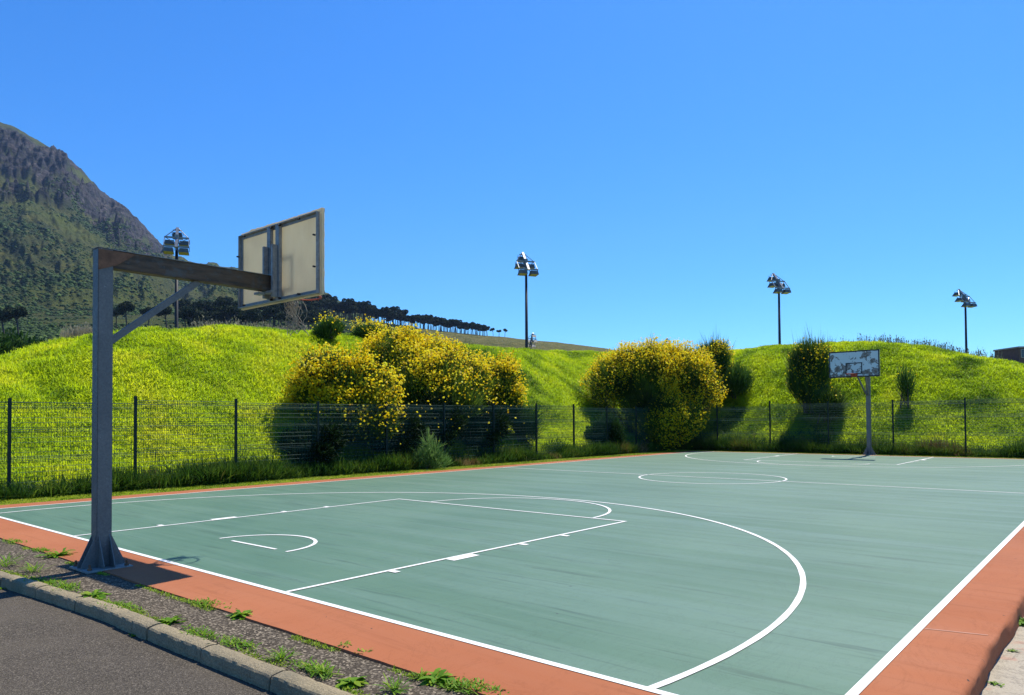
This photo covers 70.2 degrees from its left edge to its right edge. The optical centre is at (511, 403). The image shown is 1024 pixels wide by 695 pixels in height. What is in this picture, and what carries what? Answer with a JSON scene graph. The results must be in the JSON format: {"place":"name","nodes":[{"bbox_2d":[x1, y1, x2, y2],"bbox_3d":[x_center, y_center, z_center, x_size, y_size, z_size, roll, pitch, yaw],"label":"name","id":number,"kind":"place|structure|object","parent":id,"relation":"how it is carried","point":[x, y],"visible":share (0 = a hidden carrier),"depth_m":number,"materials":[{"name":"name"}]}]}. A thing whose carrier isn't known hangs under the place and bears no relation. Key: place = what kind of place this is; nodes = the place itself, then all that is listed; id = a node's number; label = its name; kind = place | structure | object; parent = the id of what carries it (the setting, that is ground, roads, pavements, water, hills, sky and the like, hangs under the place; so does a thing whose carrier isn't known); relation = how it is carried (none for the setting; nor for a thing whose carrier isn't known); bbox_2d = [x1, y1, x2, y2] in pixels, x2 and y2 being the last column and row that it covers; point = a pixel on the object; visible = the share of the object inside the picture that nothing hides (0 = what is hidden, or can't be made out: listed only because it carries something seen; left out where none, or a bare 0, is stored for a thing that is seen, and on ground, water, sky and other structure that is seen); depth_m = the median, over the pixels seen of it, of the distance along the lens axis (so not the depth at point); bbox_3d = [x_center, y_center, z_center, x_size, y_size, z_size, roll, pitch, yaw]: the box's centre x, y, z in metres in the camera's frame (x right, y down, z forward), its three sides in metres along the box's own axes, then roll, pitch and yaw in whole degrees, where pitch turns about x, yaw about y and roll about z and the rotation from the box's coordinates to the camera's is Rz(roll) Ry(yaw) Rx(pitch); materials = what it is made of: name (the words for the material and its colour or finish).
{"place":"outdoors","nodes":[
{"label":"outdoors","id":0,"kind":"place"},
{"bbox_2d":[0,588,276,694],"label":"road","id":1,"kind":"structure","parent":0,"point":[46,648],"depth_m":5.22,"materials":[{"name":"grey asphalt"}]},
{"bbox_2d":[0,571,353,694],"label":"kerb","id":2,"kind":"structure","parent":1,"relation":"on","point":[277,680],"depth_m":5.43,"materials":[{"name":"concrete"}]},
{"bbox_2d":[60,315,309,338],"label":"seed grass","id":3,"kind":"structure","parent":0,"point":[71,332],"depth_m":27.97,"materials":[{"name":"plant"}]},
{"bbox_2d":[0,539,474,694],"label":"verge asphalt","id":4,"kind":"structure","parent":0,"point":[218,622],"depth_m":5.74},
{"bbox_2d":[0,553,23,566],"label":"weed","id":5,"kind":"object","parent":4,"relation":"on","point":[6,562],"visible":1,"depth_m":8.31,"materials":[{"name":"green plant"}]},
{"bbox_2d":[14,561,44,573],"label":"weed","id":6,"kind":"object","parent":4,"relation":"on","point":[35,567],"visible":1,"depth_m":7.93,"materials":[{"name":"green plant"}]},
{"bbox_2d":[24,575,72,586],"bbox_3d":[-4.692,1.797,7.367,0.816,0.037,0.333,-1,-2,37],"label":"grass patch","id":7,"kind":"object","parent":4,"relation":"on","point":[52,580],"visible":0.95,"depth_m":7.41,"materials":[{"name":"green plant"}]},
{"bbox_2d":[49,581,80,592],"bbox_3d":[-4.400,1.790,7.152,0.309,0.037,0.698,0,-2,-34],"label":"grass patch","id":8,"kind":"object","parent":4,"relation":"on","point":[67,586],"visible":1,"depth_m":7.17,"materials":[{"name":"green plant"}]},
{"bbox_2d":[79,589,110,598],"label":"weed","id":9,"kind":"object","parent":4,"relation":"on","point":[97,594],"visible":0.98,"depth_m":6.78,"materials":[{"name":"green plant"}]},
{"bbox_2d":[97,599,147,613],"bbox_3d":[-3.397,1.766,6.403,0.763,0.037,0.274,-1,-1,30],"label":"grass patch","id":10,"kind":"object","parent":4,"relation":"on","point":[126,604],"visible":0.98,"depth_m":6.40,"materials":[{"name":"green plant"}]},
{"bbox_2d":[154,615,184,624],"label":"weed","id":11,"kind":"object","parent":4,"relation":"on","point":[167,620],"visible":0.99,"depth_m":5.88,"materials":[{"name":"green plant"}]},
{"bbox_2d":[180,624,225,642],"bbox_3d":[-2.350,1.740,5.522,0.676,0.036,0.265,-1,-2,37],"label":"grass patch","id":12,"kind":"object","parent":4,"relation":"on","point":[204,633],"visible":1,"depth_m":5.56,"materials":[{"name":"green plant"}]},
{"bbox_2d":[0,542,462,694],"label":"weeds","id":13,"kind":"object","parent":4,"relation":"on","point":[355,692],"visible":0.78,"depth_m":5.44,"materials":[{"name":"green plant"}]},
{"bbox_2d":[227,609,252,619],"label":"weed","id":14,"kind":"object","parent":4,"relation":"on","point":[237,614],"visible":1,"depth_m":6.05,"materials":[{"name":"green plant"}]},
{"bbox_2d":[214,635,270,652],"bbox_3d":[-1.958,1.731,5.256,0.637,0.037,0.281,-1,-2,37],"label":"grass patch","id":15,"kind":"object","parent":4,"relation":"on","point":[234,641],"visible":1,"depth_m":5.29,"materials":[{"name":"green plant"}]},
{"bbox_2d":[262,646,300,662],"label":"weed","id":16,"kind":"object","parent":4,"relation":"on","point":[281,654],"visible":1,"depth_m":4.97,"materials":[{"name":"green plant"}]},
{"bbox_2d":[285,655,340,679],"bbox_3d":[-1.286,1.715,4.752,0.264,0.037,0.499,1,-2,-44],"label":"grass patch","id":17,"kind":"object","parent":4,"relation":"on","point":[310,666],"visible":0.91,"depth_m":4.75,"materials":[{"name":"green plant"}]},
{"bbox_2d":[310,659,342,674],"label":"weed","id":18,"kind":"object","parent":4,"relation":"on","point":[325,668],"visible":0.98,"depth_m":4.69,"materials":[{"name":"green plant"}]},
{"bbox_2d":[335,676,368,688],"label":"weed","id":19,"kind":"object","parent":4,"relation":"on","point":[353,681],"visible":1,"depth_m":4.47,"materials":[{"name":"green plant"}]},
{"bbox_2d":[374,673,413,694],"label":"weed","id":20,"kind":"object","parent":4,"relation":"on","point":[395,687],"visible":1,"depth_m":4.37,"materials":[{"name":"green plant"}]},
{"bbox_2d":[408,667,430,679],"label":"weed","id":21,"kind":"object","parent":4,"relation":"on","point":[422,674],"visible":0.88,"depth_m":4.59,"materials":[{"name":"green plant"}]},
{"bbox_2d":[418,668,454,685],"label":"weed","id":22,"kind":"object","parent":4,"relation":"on","point":[442,674],"visible":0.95,"depth_m":4.51,"materials":[{"name":"green plant"}]},
{"bbox_2d":[425,673,487,694],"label":"grass patch","id":23,"kind":"object","parent":4,"relation":"on","point":[455,683],"visible":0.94,"depth_m":4.42,"materials":[{"name":"green plant"}]},
{"bbox_2d":[446,671,509,694],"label":"grass patch","id":24,"kind":"object","parent":4,"relation":"on","point":[474,685],"visible":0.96,"depth_m":4.38,"materials":[{"name":"green plant"}]},
{"bbox_2d":[0,122,612,351],"bbox_3d":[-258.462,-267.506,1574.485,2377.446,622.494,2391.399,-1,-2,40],"label":"mountain","id":25,"kind":"structure","parent":0,"point":[25,158],"depth_m":925.81,"materials":[{"name":"grey stone"}]},
{"bbox_2d":[0,309,11,333],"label":"pine tree","id":26,"kind":"object","parent":25,"relation":"on","point":[3,320],"visible":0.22,"depth_m":254.96,"materials":[{"name":"green plant"}]},
{"bbox_2d":[0,305,27,333],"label":"pine tree","id":27,"kind":"object","parent":25,"relation":"on","point":[17,312],"visible":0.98,"depth_m":246.89,"materials":[{"name":"green plant"}]},
{"bbox_2d":[116,300,134,325],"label":"pine tree","id":28,"kind":"object","parent":25,"relation":"on","point":[122,308],"visible":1,"depth_m":291.69,"materials":[{"name":"green plant"}]},
{"bbox_2d":[139,307,153,325],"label":"pine tree","id":29,"kind":"object","parent":25,"relation":"on","point":[144,310],"visible":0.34,"depth_m":308.01,"materials":[{"name":"green plant"}]},
{"bbox_2d":[156,306,171,327],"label":"pine tree","id":30,"kind":"object","parent":25,"relation":"on","point":[167,310],"visible":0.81,"depth_m":297.86,"materials":[{"name":"green plant"}]},
{"bbox_2d":[178,299,190,306],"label":"pine tree","id":31,"kind":"object","parent":25,"relation":"on","point":[187,302],"visible":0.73,"depth_m":374.99,"materials":[{"name":"green plant"}]},
{"bbox_2d":[178,306,203,326],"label":"pine tree","id":32,"kind":"object","parent":25,"relation":"on","point":[192,311],"visible":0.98,"depth_m":276.26,"materials":[{"name":"green plant"}]},
{"bbox_2d":[186,318,203,325],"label":"pine tree","id":33,"kind":"object","parent":25,"relation":"on","point":[188,321],"visible":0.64,"depth_m":276.31,"materials":[{"name":"green plant"}]},
{"bbox_2d":[187,313,208,321],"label":"pine tree","id":34,"kind":"object","parent":25,"relation":"on","point":[205,318],"visible":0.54,"depth_m":279.12,"materials":[{"name":"green plant"}]},
{"bbox_2d":[190,301,210,309],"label":"pine tree","id":35,"kind":"object","parent":25,"relation":"on","point":[202,305],"visible":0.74,"depth_m":318.86,"materials":[{"name":"green plant"}]},
{"bbox_2d":[0,175,414,341],"bbox_3d":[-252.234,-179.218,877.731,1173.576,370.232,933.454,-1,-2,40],"label":"mountain scrub","id":36,"kind":"object","parent":25,"relation":"on","point":[49,331],"visible":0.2,"depth_m":611.17,"materials":[{"name":"green plant"}]},
{"bbox_2d":[205,311,222,319],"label":"pine tree","id":37,"kind":"object","parent":25,"relation":"on","point":[210,314],"visible":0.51,"depth_m":293.50,"materials":[{"name":"green plant"}]},
{"bbox_2d":[213,298,232,306],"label":"pine tree","id":38,"kind":"object","parent":25,"relation":"on","point":[220,302],"visible":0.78,"depth_m":343.17,"materials":[{"name":"green plant"}]},
{"bbox_2d":[216,311,231,323],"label":"pine tree","id":39,"kind":"object","parent":25,"relation":"on","point":[218,317],"visible":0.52,"depth_m":292.48,"materials":[{"name":"green plant"}]},
{"bbox_2d":[219,304,242,324],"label":"pine tree","id":40,"kind":"object","parent":25,"relation":"on","point":[227,311],"visible":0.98,"depth_m":289.48,"materials":[{"name":"green plant"}]},
{"bbox_2d":[232,313,248,324],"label":"pine tree","id":41,"kind":"object","parent":25,"relation":"on","point":[239,316],"visible":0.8,"depth_m":288.80,"materials":[{"name":"green plant"}]},
{"bbox_2d":[241,309,260,325],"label":"pine tree","id":42,"kind":"object","parent":25,"relation":"on","point":[253,315],"visible":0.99,"depth_m":285.69,"materials":[{"name":"green plant"}]},
{"bbox_2d":[263,306,279,324],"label":"pine tree","id":43,"kind":"object","parent":25,"relation":"on","point":[271,310],"visible":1,"depth_m":320.98,"materials":[{"name":"green plant"}]},
{"bbox_2d":[267,303,284,326],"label":"pine tree","id":44,"kind":"object","parent":25,"relation":"on","point":[280,305],"visible":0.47,"depth_m":326.46,"materials":[{"name":"green plant"}]},
{"bbox_2d":[273,313,288,327],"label":"pine tree","id":45,"kind":"object","parent":25,"relation":"on","point":[281,317],"visible":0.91,"depth_m":300.91,"materials":[{"name":"green plant"}]},
{"bbox_2d":[289,313,305,325],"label":"pine tree","id":46,"kind":"object","parent":25,"relation":"on","point":[302,317],"visible":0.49,"depth_m":294.83,"materials":[{"name":"green plant"}]},
{"bbox_2d":[302,311,318,329],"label":"pine tree","id":47,"kind":"object","parent":25,"relation":"on","point":[311,313],"visible":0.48,"depth_m":316.33,"materials":[{"name":"green plant"}]},
{"bbox_2d":[304,315,318,329],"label":"pine tree","id":48,"kind":"object","parent":25,"relation":"on","point":[309,318],"visible":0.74,"depth_m":307.64,"materials":[{"name":"green plant"}]},
{"bbox_2d":[307,301,321,309],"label":"pine tree","id":49,"kind":"object","parent":25,"relation":"on","point":[318,304],"visible":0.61,"depth_m":402.83,"materials":[{"name":"green plant"}]},
{"bbox_2d":[325,300,337,316],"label":"pine tree","id":50,"kind":"object","parent":25,"relation":"on","point":[332,303],"visible":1,"depth_m":479.28,"materials":[{"name":"green plant"}]},
{"bbox_2d":[342,298,355,319],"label":"pine tree","id":51,"kind":"object","parent":25,"relation":"on","point":[350,301],"visible":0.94,"depth_m":486.74,"materials":[{"name":"green plant"}]},
{"bbox_2d":[350,305,360,320],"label":"pine tree","id":52,"kind":"object","parent":25,"relation":"on","point":[355,308],"visible":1,"depth_m":480.56,"materials":[{"name":"green plant"}]},
{"bbox_2d":[357,301,370,321],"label":"pine tree","id":53,"kind":"object","parent":25,"relation":"on","point":[362,304],"visible":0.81,"depth_m":484.96,"materials":[{"name":"green plant"}]},
{"bbox_2d":[364,304,375,319],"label":"pine tree","id":54,"kind":"object","parent":25,"relation":"on","point":[369,308],"visible":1,"depth_m":481.10,"materials":[{"name":"green plant"}]},
{"bbox_2d":[387,310,396,323],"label":"pine tree","id":55,"kind":"object","parent":25,"relation":"on","point":[393,314],"visible":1,"depth_m":486.29,"materials":[{"name":"green plant"}]},
{"bbox_2d":[397,309,407,325],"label":"pine tree","id":56,"kind":"object","parent":25,"relation":"on","point":[404,312],"visible":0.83,"depth_m":500.20,"materials":[{"name":"green plant"}]},
{"bbox_2d":[410,314,420,328],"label":"pine tree","id":57,"kind":"object","parent":25,"relation":"on","point":[417,317],"visible":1,"depth_m":487.40,"materials":[{"name":"green plant"}]},
{"bbox_2d":[0,451,1023,694],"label":"court surface","id":58,"kind":"object","parent":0,"point":[645,596],"visible":1,"depth_m":9.06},
{"bbox_2d":[0,451,1023,694],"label":"court markings","id":59,"kind":"object","parent":58,"relation":"on","point":[859,686],"visible":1,"depth_m":6.45,"materials":[{"name":"paint"}]},
{"bbox_2d":[829,349,879,454],"bbox_3d":[14.645,0.024,30.602,1.957,4.381,3.028,-1,-2,40],"label":"basketball hoop","id":60,"kind":"object","parent":58,"relation":"on","point":[856,363],"visible":0.98,"depth_m":30.12,"materials":[{"name":"metal"}]},
{"bbox_2d":[0,451,1023,694],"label":"court margin","id":61,"kind":"object","parent":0,"point":[987,600],"visible":0.92,"depth_m":5.56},
{"bbox_2d":[2,537,26,542],"bbox_3d":[-6.774,1.870,9.939,0.966,0.035,0.280,-1,-2,35],"label":"grass patch","id":62,"kind":"object","parent":61,"relation":"on","point":[15,540],"visible":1,"depth_m":9.94,"materials":[{"name":"green plant"}]},
{"bbox_2d":[27,547,55,551],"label":"grass patch","id":63,"kind":"object","parent":61,"relation":"on","point":[41,550],"visible":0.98,"depth_m":9.22,"materials":[{"name":"green plant"}]},
{"bbox_2d":[36,547,74,558],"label":"weed","id":64,"kind":"object","parent":61,"relation":"on","point":[54,555],"visible":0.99,"depth_m":8.82,"materials":[{"name":"green plant"}]},
{"bbox_2d":[69,208,324,573],"bbox_3d":[-3.692,-0.316,9.086,1.957,4.329,3.028,-1,-2,40],"label":"basketball hoop","id":65,"kind":"object","parent":61,"relation":"on","point":[282,261],"visible":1,"depth_m":8.76,"materials":[{"name":"metal"}]},
{"bbox_2d":[181,597,231,608],"bbox_3d":[-2.725,1.764,6.488,0.636,0.037,0.286,-1,-2,37],"label":"grass patch","id":66,"kind":"object","parent":61,"relation":"on","point":[204,603],"visible":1,"depth_m":6.47,"materials":[{"name":"green plant"}]},
{"bbox_2d":[0,323,1023,504],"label":"grassy bank","id":67,"kind":"structure","parent":0,"point":[228,386],"depth_m":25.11,"materials":[{"name":"green plant"}]},
{"bbox_2d":[0,327,25,354],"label":"evergreen shrub","id":68,"kind":"object","parent":67,"relation":"on","point":[5,342],"visible":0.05,"depth_m":34.23,"materials":[{"name":"green plant"}]},
{"bbox_2d":[0,326,45,351],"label":"evergreen shrub","id":69,"kind":"object","parent":67,"relation":"on","point":[16,337],"visible":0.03,"depth_m":35.63,"materials":[{"name":"green plant"}]},
{"bbox_2d":[274,411,348,462],"bbox_3d":[-6.296,1.107,22.446,2.589,1.738,1.994,-1,-1,14],"label":"shrub","id":70,"kind":"object","parent":67,"relation":"on","point":[327,452],"visible":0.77,"depth_m":22.12,"materials":[{"name":"green plant"}]},
{"bbox_2d":[308,311,352,339],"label":"broom bush","id":71,"kind":"object","parent":67,"relation":"on","point":[325,328],"visible":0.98,"depth_m":30.69,"materials":[{"name":"green plant"}]},
{"bbox_2d":[0,396,664,488],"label":"fence","id":72,"kind":"object","parent":67,"relation":"on","point":[9,412],"visible":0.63,"depth_m":20.70,"materials":[{"name":"black metal"}]},
{"bbox_2d":[0,435,679,499],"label":"undergrowth","id":73,"kind":"object","parent":67,"relation":"on","point":[222,471],"visible":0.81,"depth_m":20.47,"materials":[{"name":"green plant"}]},
{"bbox_2d":[279,334,408,447],"bbox_3d":[-5.684,-0.365,24.765,4.438,3.936,3.829,-1,-2,40],"label":"broom bush","id":74,"kind":"object","parent":67,"relation":"on","point":[328,376],"visible":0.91,"depth_m":23.94,"materials":[{"name":"yellow plant"}]},
{"bbox_2d":[348,314,393,339],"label":"broom bush","id":75,"kind":"object","parent":67,"relation":"on","point":[363,330],"visible":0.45,"depth_m":33.16,"materials":[{"name":"plant"}]},
{"bbox_2d":[358,395,429,454],"bbox_3d":[-4.391,0.765,25.526,3.576,2.403,2.391,-1,-2,40],"label":"shrub","id":76,"kind":"object","parent":67,"relation":"on","point":[415,432],"visible":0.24,"depth_m":24.78,"materials":[{"name":"green plant"}]},
{"bbox_2d":[352,322,487,376],"bbox_3d":[-4.028,-1.981,31.510,5.991,3.106,5.192,-1,-2,40],"label":"broom bush","id":77,"kind":"object","parent":67,"relation":"on","point":[402,344],"visible":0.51,"depth_m":30.55,"materials":[{"name":"yellow plant"}]},
{"bbox_2d":[410,428,454,468],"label":"feathery plant","id":78,"kind":"object","parent":67,"relation":"on","point":[431,456],"visible":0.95,"depth_m":24.38,"materials":[{"name":"green plant"}]},
{"bbox_2d":[404,391,469,447],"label":"shrub","id":79,"kind":"object","parent":67,"relation":"on","point":[457,415],"visible":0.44,"depth_m":26.52,"materials":[{"name":"green plant"}]},
{"bbox_2d":[386,343,500,418],"bbox_3d":[-2.669,-0.656,28.841,5.199,3.642,4.332,-1,-2,40],"label":"broom bush","id":80,"kind":"object","parent":67,"relation":"on","point":[461,382],"visible":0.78,"depth_m":28.28,"materials":[{"name":"yellow plant"}]},
{"bbox_2d":[454,398,515,448],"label":"shrub","id":81,"kind":"object","parent":67,"relation":"on","point":[473,429],"visible":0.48,"depth_m":28.25,"materials":[{"name":"green plant"}]},
{"bbox_2d":[473,347,527,428],"bbox_3d":[-1.036,-0.432,31.091,3.816,4.140,3.402,0,-1,-10],"label":"broom bush","id":82,"kind":"object","parent":67,"relation":"on","point":[509,389],"visible":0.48,"depth_m":30.39,"materials":[{"name":"yellow plant"}]},
{"bbox_2d":[0,449,1023,504],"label":"lawn strip","id":83,"kind":"object","parent":67,"relation":"on","point":[182,488],"visible":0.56,"depth_m":21.67,"materials":[{"name":"green plant"}]},
{"bbox_2d":[506,401,544,444],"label":"shrub","id":84,"kind":"object","parent":67,"relation":"on","point":[521,426],"visible":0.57,"depth_m":30.67,"materials":[{"name":"green plant"}]},
{"bbox_2d":[514,252,538,347],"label":"floodlight","id":85,"kind":"object","parent":67,"relation":"on","point":[523,264],"visible":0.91,"depth_m":63.79,"materials":[{"name":"metal"}]},
{"bbox_2d":[582,412,626,446],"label":"shrub","id":86,"kind":"object","parent":67,"relation":"on","point":[615,432],"visible":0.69,"depth_m":34.33,"materials":[{"name":"green plant"}]},
{"bbox_2d":[578,333,728,450],"bbox_3d":[7.426,-0.641,38.562,7.383,6.350,5.658,-1,-2,40],"label":"broom bush","id":87,"kind":"object","parent":67,"relation":"on","point":[660,380],"visible":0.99,"depth_m":37.46,"materials":[{"name":"yellow plant"}]},
{"bbox_2d":[686,333,735,391],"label":"broom bush","id":88,"kind":"object","parent":67,"relation":"on","point":[721,352],"visible":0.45,"depth_m":40.53,"materials":[{"name":"green plant"}]},
{"bbox_2d":[717,355,757,398],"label":"shrub","id":89,"kind":"object","parent":67,"relation":"on","point":[736,380],"visible":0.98,"depth_m":39.78,"materials":[{"name":"green plant"}]},
{"bbox_2d":[779,324,840,412],"bbox_3d":[15.014,-1.864,36.807,3.219,4.743,2.761,-1,-1,11],"label":"broom bush","id":90,"kind":"object","parent":67,"relation":"on","point":[808,366],"visible":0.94,"depth_m":36.31,"materials":[{"name":"green plant"}]},
{"bbox_2d":[807,377,851,423],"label":"shrub","id":91,"kind":"object","parent":67,"relation":"on","point":[825,394],"visible":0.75,"depth_m":35.24,"materials":[{"name":"green plant"}]},
{"bbox_2d":[676,426,1023,457],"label":"undergrowth","id":92,"kind":"object","parent":67,"relation":"on","point":[723,443],"visible":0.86,"depth_m":33.08,"materials":[{"name":"green plant"}]},
{"bbox_2d":[685,397,1023,451],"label":"fence","id":93,"kind":"object","parent":67,"relation":"on","point":[712,421],"visible":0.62,"depth_m":32.35,"materials":[{"name":"black metal"}]},
{"bbox_2d":[891,366,918,407],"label":"shrub","id":94,"kind":"object","parent":67,"relation":"on","point":[905,382],"visible":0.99,"depth_m":34.29,"materials":[{"name":"green plant"}]},
{"bbox_2d":[820,333,1003,358],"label":"seed grass","id":95,"kind":"structure","parent":67,"relation":"on","point":[924,343],"depth_m":39.86,"materials":[{"name":"plant"}]},
{"bbox_2d":[0,0,1023,356],"label":"sky","id":96,"kind":"structure","parent":0,"point":[655,163],"materials":[{"name":"blue"}]},
{"bbox_2d":[980,625,1023,694],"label":"pavement","id":97,"kind":"structure","parent":0,"point":[1007,670],"depth_m":5.03,"materials":[{"name":"beige concrete"}]},
{"label":"ground","id":98,"kind":"structure","parent":0,"visible":0},
{"bbox_2d":[163,227,189,328],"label":"floodlight","id":99,"kind":"object","parent":98,"relation":"on","point":[180,249],"visible":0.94,"depth_m":54.78,"materials":[{"name":"paint"}]},
{"bbox_2d":[528,333,536,347],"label":"floodlight","id":100,"kind":"object","parent":98,"relation":"on","point":[531,339],"visible":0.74,"depth_m":123.94,"materials":[{"name":"metal"}]},
{"bbox_2d":[766,273,790,344],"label":"floodlight","id":101,"kind":"object","parent":98,"relation":"on","point":[778,285],"visible":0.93,"depth_m":73.82,"materials":[{"name":"metal"}]},
{"bbox_2d":[952,289,976,351],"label":"floodlight","id":102,"kind":"object","parent":98,"relation":"on","point":[965,300],"visible":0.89,"depth_m":83.82,"materials":[{"name":"metal"}]},
{"bbox_2d":[993,346,1023,363],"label":"brick building","id":103,"kind":"structure","parent":98,"relation":"on","point":[1014,353],"depth_m":109.58,"materials":[{"name":"brown brick"}]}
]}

